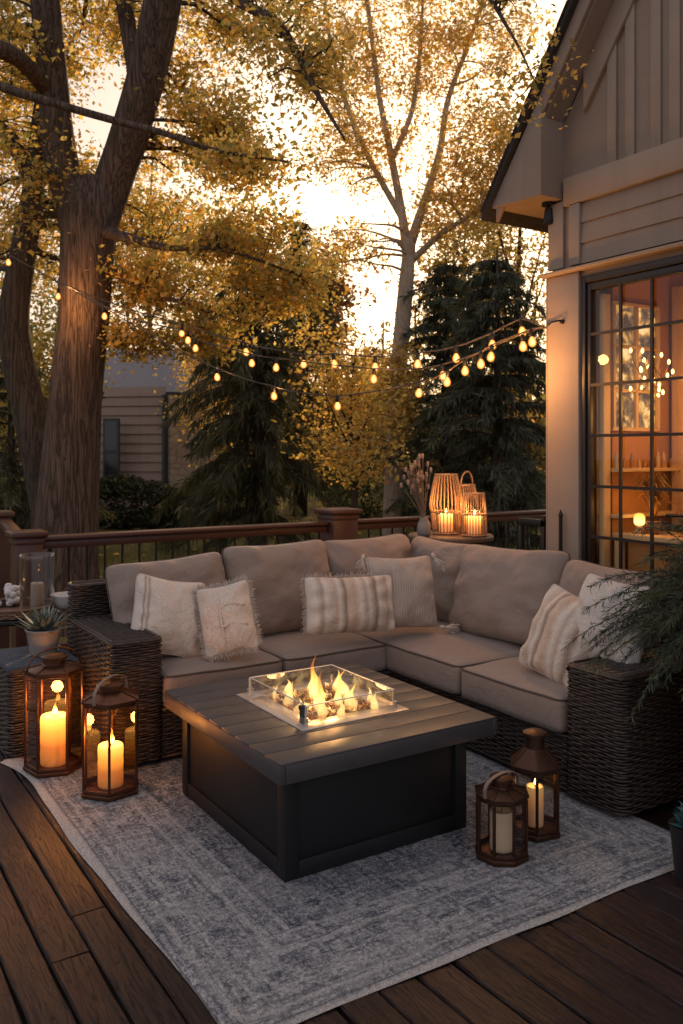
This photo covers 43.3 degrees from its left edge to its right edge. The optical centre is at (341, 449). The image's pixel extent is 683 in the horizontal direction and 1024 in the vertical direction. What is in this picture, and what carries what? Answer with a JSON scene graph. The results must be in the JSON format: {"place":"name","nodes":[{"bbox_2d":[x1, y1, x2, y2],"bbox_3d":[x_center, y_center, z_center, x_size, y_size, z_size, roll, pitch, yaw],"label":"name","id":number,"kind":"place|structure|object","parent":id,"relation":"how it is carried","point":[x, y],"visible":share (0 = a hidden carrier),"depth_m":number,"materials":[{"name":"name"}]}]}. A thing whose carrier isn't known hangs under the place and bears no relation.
{"place":"outdoors","nodes":[
{"label":"outdoors","id":0,"kind":"place"},
{"bbox_2d":[0,459,545,651],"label":"ground","id":1,"kind":"structure","parent":0,"point":[310,508],"depth_m":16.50,"materials":[{"name":"green plant"}]},
{"bbox_2d":[0,358,118,571],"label":"dark fir","id":2,"kind":"object","parent":1,"relation":"on","point":[11,498],"visible":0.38,"depth_m":13.78,"materials":[{"name":"green plant"}]},
{"bbox_2d":[0,229,129,524],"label":"olive tree","id":3,"kind":"object","parent":1,"relation":"on","point":[40,346],"visible":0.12,"depth_m":16.80,"materials":[{"name":"yellow plant"}]},
{"bbox_2d":[0,46,231,528],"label":"leaning tree","id":4,"kind":"object","parent":1,"relation":"on","point":[28,407],"visible":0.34,"depth_m":10.91,"materials":[{"name":"brown plant"}]},
{"bbox_2d":[35,141,282,411],"bbox_3d":[-5.874,-3.980,27.490,7.685,12.362,6.495,0,0,-11],"label":"amber tree","id":5,"kind":"object","parent":1,"relation":"on","point":[148,216],"visible":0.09,"depth_m":26.96,"materials":[{"name":"yellow plant"}]},
{"bbox_2d":[99,349,219,512],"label":"neighbouring house","id":6,"kind":"structure","parent":1,"relation":"on","point":[134,442],"depth_m":21.15,"materials":[{"name":"grey wood"}]},
{"bbox_2d":[103,418,119,476],"bbox_3d":[-5.579,0.061,20.867,0.342,1.650,0.322,0,0,-33],"label":"window","id":7,"kind":"structure","parent":6,"relation":"in","point":[111,426],"depth_m":20.83,"materials":[{"name":"grey glass"}]},
{"bbox_2d":[99,473,221,529],"bbox_3d":[-3.976,1.132,18.250,3.085,1.335,1.157,0,0,11],"label":"clipped hedge","id":8,"kind":"object","parent":1,"relation":"on","point":[118,487],"visible":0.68,"depth_m":18.02,"materials":[{"name":"green plant"}]},
{"bbox_2d":[152,233,331,506],"bbox_3d":[-2.145,-1.258,20.065,4.555,7.640,4.742,0,0,-33],"label":"golden tree","id":9,"kind":"object","parent":1,"relation":"on","point":[188,373],"visible":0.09,"depth_m":19.81,"materials":[{"name":"yellow plant"}]},
{"bbox_2d":[149,251,358,555],"bbox_3d":[-1.494,-0.720,14.741,3.448,5.700,3.594,0,0,-16],"label":"weeping spruce","id":10,"kind":"object","parent":1,"relation":"on","point":[236,477],"visible":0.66,"depth_m":14.13,"materials":[{"name":"green plant"}]},
{"bbox_2d":[0,324,545,488],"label":"distant woods","id":11,"kind":"object","parent":1,"relation":"on","point":[542,454],"visible":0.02,"depth_m":33.59,"materials":[{"name":"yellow plant"}]},
{"bbox_2d":[54,249,537,488],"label":"distant trunks","id":12,"kind":"object","parent":1,"relation":"on","point":[416,383],"depth_m":33.82,"materials":[{"name":"brown plant"}]},
{"bbox_2d":[0,0,593,636],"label":"forked tree","id":13,"kind":"object","parent":1,"relation":"on","point":[88,208],"visible":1,"depth_m":9.89,"materials":[{"name":"brown plant"}]},
{"bbox_2d":[55,277,60,299],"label":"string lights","id":14,"kind":"object","parent":13,"relation":"hanging from","point":[58,296],"visible":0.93,"depth_m":9.47,"materials":[{"name":"yellow glass"}]},
{"bbox_2d":[63,493,539,639],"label":"fallen leaves","id":15,"kind":"object","parent":1,"relation":"on","point":[318,505],"visible":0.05,"depth_m":18.05,"materials":[{"name":"plant"}]},
{"bbox_2d":[245,216,371,515],"bbox_3d":[-0.888,-2.076,21.004,3.765,7.401,3.703,0,0,40],"label":"slim spruce","id":16,"kind":"object","parent":1,"relation":"on","point":[302,500],"visible":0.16,"depth_m":20.85,"materials":[{"name":"green plant"}]},
{"bbox_2d":[252,219,393,500],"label":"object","id":17,"kind":"object","parent":1,"relation":"on","point":[347,303],"visible":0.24,"depth_m":26.49,"materials":[{"name":"yellow plant"}]},
{"bbox_2d":[268,313,435,507],"bbox_3d":[0.221,-0.306,13.004,2.884,3.491,2.846,0,0,-33],"label":"golden shrub","id":18,"kind":"object","parent":1,"relation":"on","point":[355,453],"visible":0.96,"depth_m":12.78,"materials":[{"name":"yellow plant"}]},
{"bbox_2d":[260,0,556,535],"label":"pale trunk tree","id":19,"kind":"object","parent":1,"relation":"on","point":[406,244],"visible":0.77,"depth_m":16.61,"materials":[{"name":"yellow plant"}]},
{"bbox_2d":[322,476,545,518],"bbox_3d":[2.299,1.077,19.493,5.578,1.300,1.454,0,0,11],"label":"loose hedge","id":20,"kind":"object","parent":1,"relation":"on","point":[370,511],"visible":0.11,"depth_m":19.49,"materials":[{"name":"green plant"}]},
{"bbox_2d":[357,255,545,531],"bbox_3d":[1.879,-1.007,17.150,4.010,5.676,4.459,0,0,-33],"label":"broad spruce","id":21,"kind":"object","parent":1,"relation":"on","point":[446,324],"visible":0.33,"depth_m":16.71,"materials":[{"name":"green plant"}]},
{"bbox_2d":[374,203,544,440],"bbox_3d":[3.530,-2.430,24.999,4.661,10.100,5.002,0,0,-33],"label":"brown tree","id":22,"kind":"object","parent":1,"relation":"on","point":[437,261],"visible":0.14,"depth_m":24.65,"materials":[{"name":"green plant"}]},
{"bbox_2d":[405,246,545,549],"bbox_3d":[2.467,-0.594,13.530,3.420,5.201,3.913,0,0,13],"label":"dark spruce","id":23,"kind":"object","parent":1,"relation":"on","point":[495,481],"visible":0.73,"depth_m":13.26,"materials":[{"name":"green plant"}]},
{"bbox_2d":[441,122,552,472],"bbox_3d":[4.075,-2.977,19.903,3.902,10.379,3.378,0,0,11],"label":"leaning gold tree","id":24,"kind":"object","parent":1,"relation":"on","point":[516,249],"visible":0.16,"depth_m":19.82,"materials":[{"name":"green plant"}]},
{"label":"deck framing","id":25,"kind":"structure","parent":1,"relation":"on","visible":0},
{"bbox_2d":[0,737,682,1023],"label":"deck","id":26,"kind":"structure","parent":25,"relation":"on","point":[78,945],"depth_m":2.68,"materials":[{"name":"brown wood"}]},
{"bbox_2d":[0,609,58,645],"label":"round side table","id":27,"kind":"object","parent":26,"relation":"on","point":[5,623],"visible":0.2,"depth_m":5.01,"materials":[{"name":"brown wood"}]},
{"bbox_2d":[0,597,54,619],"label":"wicker tray","id":28,"kind":"object","parent":27,"relation":"on","point":[7,613],"visible":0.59,"depth_m":5.18,"materials":[{"name":"brown wicker"}]},
{"bbox_2d":[0,583,23,606],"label":"cotton bunch","id":29,"kind":"object","parent":28,"relation":"on","point":[11,592],"visible":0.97,"depth_m":5.41,"materials":[{"name":"white plant"}]},
{"bbox_2d":[19,553,54,613],"bbox_3d":[-1.859,0.811,5.250,0.209,0.352,0.209,0,0,-33],"label":"hurricane vase","id":30,"kind":"object","parent":28,"relation":"on","point":[20,604],"visible":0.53,"depth_m":5.21,"materials":[{"name":"clear glass"}]},
{"bbox_2d":[31,581,42,607],"bbox_3d":[-1.859,0.887,5.250,0.075,0.173,0.074,0,0,-33],"label":"candle","id":31,"kind":"object","parent":30,"relation":"in","point":[36,594],"visible":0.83,"depth_m":5.22,"materials":[{"name":"beige wax"}]},
{"bbox_2d":[50,591,68,609],"bbox_3d":[-1.714,0.941,5.350,0.188,0.092,0.187,0,0,-33],"label":"white bowl","id":32,"kind":"object","parent":27,"relation":"on","point":[60,600],"visible":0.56,"depth_m":5.28,"materials":[{"name":"ceramic"}]},
{"bbox_2d":[0,644,80,756],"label":"wicker side table","id":33,"kind":"object","parent":26,"relation":"on","point":[14,662],"visible":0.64,"depth_m":4.47,"materials":[{"name":"brown wicker"}]},
{"bbox_2d":[14,603,72,656],"bbox_3d":[-1.615,0.979,4.689,0.358,0.275,0.314,0,0,-33],"label":"potted succulent","id":34,"kind":"object","parent":33,"relation":"on","point":[43,630],"visible":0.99,"depth_m":4.64,"materials":[{"name":"green plant"}]},
{"bbox_2d":[5,507,545,649],"bbox_3d":[0.058,1.068,7.922,5.950,1.066,0.330,0,0,-33],"label":"deck railing","id":35,"kind":"object","parent":26,"relation":"on","point":[338,523],"visible":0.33,"depth_m":7.04,"materials":[{"name":"brown wood"}]},
{"bbox_2d":[0,510,20,648],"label":"stair railing","id":36,"kind":"object","parent":35,"relation":"attached to","point":[7,522],"visible":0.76,"depth_m":6.93,"materials":[{"name":"brown wood"}]},
{"bbox_2d":[0,746,673,1023],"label":"outdoor rug","id":37,"kind":"object","parent":26,"relation":"on","point":[234,929],"visible":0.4,"depth_m":3.10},
{"bbox_2d":[22,646,84,777],"bbox_3d":[-1.433,1.283,4.287,0.298,0.602,0.259,0,0,-14],"label":"candle lantern","id":38,"kind":"object","parent":37,"relation":"on","point":[51,665],"visible":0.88,"depth_m":4.24,"materials":[{"name":"orange metal"}]},
{"bbox_2d":[40,706,64,767],"bbox_3d":[-1.433,1.407,4.287,0.133,0.306,0.132,0,0,-33],"label":"candle","id":39,"kind":"object","parent":38,"relation":"in","point":[52,739],"visible":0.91,"depth_m":4.23,"materials":[{"name":"beige wax"}]},
{"bbox_2d":[81,674,138,801],"bbox_3d":[-1.075,1.318,4.005,0.293,0.532,0.274,0,0,18],"label":"candle lantern","id":40,"kind":"object","parent":37,"relation":"on","point":[108,695],"visible":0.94,"depth_m":3.94,"materials":[{"name":"orange metal"}]},
{"bbox_2d":[98,735,123,789],"bbox_3d":[-1.075,1.427,4.005,0.117,0.266,0.116,0,0,-33],"label":"candle","id":41,"kind":"object","parent":40,"relation":"in","point":[117,763],"visible":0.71,"depth_m":3.96,"materials":[{"name":"beige wax"}]},
{"bbox_2d":[164,661,496,881],"bbox_3d":[-0.088,1.251,3.815,1.034,0.665,1.136,0,0,-33],"label":"fire pit table","id":42,"kind":"object","parent":37,"relation":"on","point":[291,775],"visible":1,"depth_m":3.48,"materials":[{"name":"grey wood"}]},
{"bbox_2d":[67,533,682,815],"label":"sectional sofa","id":43,"kind":"object","parent":37,"relation":"on","point":[489,599],"visible":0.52,"depth_m":4.61,"materials":[{"name":"fabric"}]},
{"bbox_2d":[131,573,204,656],"bbox_3d":[-0.950,0.909,4.704,0.399,0.427,0.241,13,-27,-24],"label":"throw pillow","id":44,"kind":"object","parent":43,"relation":"on","point":[163,609],"visible":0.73,"depth_m":4.62,"materials":[{"name":"beige fabric"}]},
{"bbox_2d":[191,574,262,661],"bbox_3d":[-0.620,0.910,4.654,0.363,0.448,0.188,-12,-23,-2],"label":"throw pillow","id":45,"kind":"object","parent":43,"relation":"on","point":[227,618],"visible":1,"depth_m":4.59,"materials":[{"name":"beige fabric"}]},
{"bbox_2d":[299,570,394,634],"bbox_3d":[0.035,0.884,5.019,0.587,0.358,0.214,1,-14,-18],"label":"throw pillow","id":46,"kind":"object","parent":43,"relation":"on","point":[355,603],"visible":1,"depth_m":4.94,"materials":[{"name":"fabric"}]},
{"bbox_2d":[355,553,459,633],"bbox_3d":[0.391,0.890,5.242,0.642,0.519,0.227,1,-16,-18],"label":"throw pillow","id":47,"kind":"object","parent":43,"relation":"on","point":[413,599],"visible":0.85,"depth_m":5.18,"materials":[{"name":"beige fabric"}]},
{"bbox_2d":[518,584,589,685],"bbox_3d":[1.101,0.925,4.279,0.218,0.446,0.408,28,-5,-32],"label":"throw pillow","id":48,"kind":"object","parent":43,"relation":"on","point":[554,630],"visible":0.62,"depth_m":4.23,"materials":[{"name":"fabric"}]},
{"bbox_2d":[577,574,658,663],"bbox_3d":[1.293,0.825,4.121,0.225,0.419,0.400,28,-13,-37],"label":"throw pillow","id":49,"kind":"object","parent":43,"relation":"on","point":[589,598],"visible":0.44,"depth_m":4.07,"materials":[{"name":"white fabric"}]},
{"bbox_2d":[475,770,528,866],"bbox_3d":[0.626,1.423,3.363,0.207,0.322,0.202,0,0,-40],"label":"candle lantern","id":50,"kind":"object","parent":37,"relation":"on","point":[498,789],"visible":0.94,"depth_m":3.31,"materials":[{"name":"orange metal"}]},
{"bbox_2d":[490,807,511,853],"bbox_3d":[0.626,1.478,3.363,0.093,0.163,0.092,0,0,-33],"label":"candle","id":51,"kind":"object","parent":50,"relation":"in","point":[503,830],"visible":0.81,"depth_m":3.32,"materials":[{"name":"beige wax"}]},
{"bbox_2d":[510,728,560,842],"bbox_3d":[0.804,1.373,3.577,0.228,0.421,0.200,0,0,37],"label":"candle lantern","id":52,"kind":"object","parent":37,"relation":"on","point":[533,756],"visible":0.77,"depth_m":3.52,"materials":[{"name":"orange metal"}]},
{"bbox_2d":[526,779,543,828],"bbox_3d":[0.804,1.462,3.577,0.073,0.196,0.072,0,0,-33],"label":"candle","id":53,"kind":"object","parent":52,"relation":"in","point":[530,786],"visible":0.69,"depth_m":3.55,"materials":[{"name":"beige wax"}]},
{"bbox_2d":[408,530,493,544],"bbox_3d":[0.879,1.141,6.939,0.690,0.922,0.690,0,0,-33],"label":"barrel table","id":54,"kind":"object","parent":26,"relation":"on","point":[460,538],"visible":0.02,"depth_m":6.68,"materials":[{"name":"brown wood"}]},
{"bbox_2d":[400,453,431,536],"bbox_3d":[0.585,0.352,6.715,0.254,0.652,0.168,0,0,12],"label":"dried flower vase","id":55,"kind":"object","parent":54,"relation":"on","point":[423,527],"visible":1,"depth_m":6.69,"materials":[{"name":"grey ceramic"}]},
{"bbox_2d":[429,473,462,534],"bbox_3d":[0.845,0.434,6.950,0.277,0.485,0.276,0,0,-33],"label":"bamboo lantern","id":56,"kind":"object","parent":54,"relation":"on","point":[435,525],"visible":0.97,"depth_m":6.89,"materials":[{"name":"beige wood"}]},
{"bbox_2d":[439,509,452,532],"bbox_3d":[0.845,0.564,6.950,0.111,0.201,0.110,0,0,-33],"label":"candle","id":57,"kind":"object","parent":56,"relation":"in","point":[445,523],"visible":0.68,"depth_m":6.91,"materials":[{"name":"beige wax"}]},
{"bbox_2d":[455,471,479,532],"bbox_3d":[1.036,0.424,7.100,0.207,0.506,0.207,0,0,-33],"label":"bamboo lantern","id":58,"kind":"object","parent":54,"relation":"on","point":[466,487],"visible":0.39,"depth_m":7.06,"materials":[{"name":"beige wood"}]},
{"bbox_2d":[464,516,466,530],"bbox_3d":[1.036,0.579,7.100,0.081,0.171,0.080,0,0,-33],"label":"candle","id":59,"kind":"object","parent":58,"relation":"in","point":[464,523],"visible":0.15,"depth_m":7.07,"materials":[{"name":"beige wax"}]},
{"bbox_2d":[461,492,486,536],"bbox_3d":[1.049,0.507,6.780,0.204,0.340,0.204,0,0,-33],"label":"bamboo lantern","id":60,"kind":"object","parent":54,"relation":"on","point":[472,514],"visible":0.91,"depth_m":6.71,"materials":[{"name":"beige wood"}]},
{"bbox_2d":[468,512,480,534],"bbox_3d":[1.048,0.564,6.780,0.121,0.201,0.120,0,0,-33],"label":"candle","id":61,"kind":"object","parent":60,"relation":"in","point":[474,525],"visible":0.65,"depth_m":6.73,"materials":[{"name":"beige wax"}]},
{"bbox_2d":[518,515,545,549],"bbox_3d":[1.335,1.025,6.000,0.040,1.150,0.250,0,0,-33],"label":"rail gate post","id":62,"kind":"object","parent":26,"relation":"on","point":[523,522],"visible":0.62,"depth_m":6.00,"materials":[{"name":"black metal"}]},
{"bbox_2d":[558,509,562,550],"bbox_3d":[1.453,0.997,5.703,0.036,1.206,0.034,0,0,-33],"label":"iron rod","id":63,"kind":"object","parent":26,"relation":"on","point":[560,514],"visible":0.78,"depth_m":5.69,"materials":[{"name":"black metal"}]},
{"bbox_2d":[561,511,682,733],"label":"plant","id":64,"kind":"object","parent":26,"relation":"on","point":[669,607],"visible":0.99,"depth_m":3.62,"materials":[{"name":"green plant"}]},
{"bbox_2d":[668,800,682,886],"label":"teal succulent","id":65,"kind":"object","parent":26,"relation":"on","point":[676,827],"visible":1,"depth_m":3.16,"materials":[{"name":"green plant"}]},
{"bbox_2d":[0,0,566,452],"label":"sky","id":66,"kind":"structure","parent":0,"point":[320,208],"materials":[{"name":"white"}]},
{"bbox_2d":[480,0,682,583],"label":"house","id":67,"kind":"structure","parent":0,"point":[603,169],"depth_m":5.57,"materials":[{"name":"beige paint"}]},
{"bbox_2d":[542,201,555,225],"bbox_3d":[1.411,-1.605,5.843,0.100,0.151,0.100,0,0,-33],"label":"flood light","id":68,"kind":"object","parent":67,"relation":"attached to","point":[548,215],"visible":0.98,"depth_m":5.81,"materials":[{"name":"black metal"}]},
{"bbox_2d":[543,319,563,328],"bbox_3d":[1.410,-0.841,5.743,0.148,0.054,0.054,0,0,32],"label":"wall hook","id":69,"kind":"object","parent":67,"relation":"attached to","point":[561,321],"depth_m":5.72,"materials":[{"name":"black metal"}]},
{"bbox_2d":[0,251,540,409],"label":"string lights","id":70,"kind":"object","parent":69,"relation":"hanging from","point":[532,341],"visible":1,"depth_m":6.91,"materials":[{"name":"yellow glass"}]},
{"bbox_2d":[63,284,542,370],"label":"string lights","id":71,"kind":"object","parent":69,"relation":"hanging from","point":[417,362],"visible":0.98,"depth_m":7.18,"materials":[{"name":"yellow glass"}]},
{"bbox_2d":[72,288,544,382],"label":"string lights","id":72,"kind":"object","parent":69,"relation":"hanging from","point":[522,348],"visible":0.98,"depth_m":7.51,"materials":[{"name":"yellow glass"}]},
{"bbox_2d":[599,293,609,566],"bbox_3d":[1.722,0.290,5.620,0.067,2.620,0.040,0,0,-33],"label":"doorway casing","id":73,"kind":"object","parent":67,"relation":"attached to","point":[604,427],"visible":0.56,"depth_m":5.60,"materials":[{"name":"beige wood"}]},
{"bbox_2d":[610,300,659,431],"bbox_3d":[1.979,-0.554,5.787,0.475,0.857,0.035,0,0,-33],"label":"interior window","id":74,"kind":"structure","parent":67,"relation":"attached to","point":[636,411],"depth_m":5.77,"materials":[{"name":"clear glass"}]},
{"bbox_2d":[587,264,682,570],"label":"door","id":75,"kind":"structure","parent":67,"relation":"in","point":[650,275],"depth_m":5.37,"materials":[{"name":"brown metal"}]},
{"bbox_2d":[610,452,679,517],"bbox_3d":[2.038,0.227,5.780,0.638,0.432,0.109,0,0,-33],"label":"wall shelf","id":76,"kind":"object","parent":67,"relation":"attached to","point":[661,462],"depth_m":5.74,"materials":[{"name":"wood"}]},
{"bbox_2d":[612,531,682,577],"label":"console table","id":77,"kind":"object","parent":67,"relation":"in","point":[636,554],"visible":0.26,"depth_m":5.50,"materials":[{"name":"paint"}]},
{"bbox_2d":[631,514,647,533],"bbox_3d":[1.930,0.473,5.569,0.104,0.133,0.104,0,0,-33],"label":"table lamp","id":78,"kind":"object","parent":77,"relation":"on","point":[639,519],"visible":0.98,"depth_m":5.54,"materials":[{"name":"yellow glass"}]},
{"bbox_2d":[624,472,681,534],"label":"house plant","id":79,"kind":"object","parent":77,"relation":"on","point":[658,503],"visible":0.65,"depth_m":5.49,"materials":[{"name":"green plant"}]},
{"bbox_2d":[629,348,673,397],"bbox_3d":[1.999,-0.844,5.535,0.274,1.012,0.269,0,0,-33],"label":"chandelier","id":80,"kind":"object","parent":67,"relation":"hanging from","point":[656,388],"visible":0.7,"depth_m":5.54,"materials":[{"name":"gold metal"}]},
{"bbox_2d":[671,286,682,584],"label":"curtain","id":81,"kind":"object","parent":67,"relation":"hanging from","point":[677,385],"visible":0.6,"depth_m":5.89,"materials":[{"name":"fabric"}]}
]}

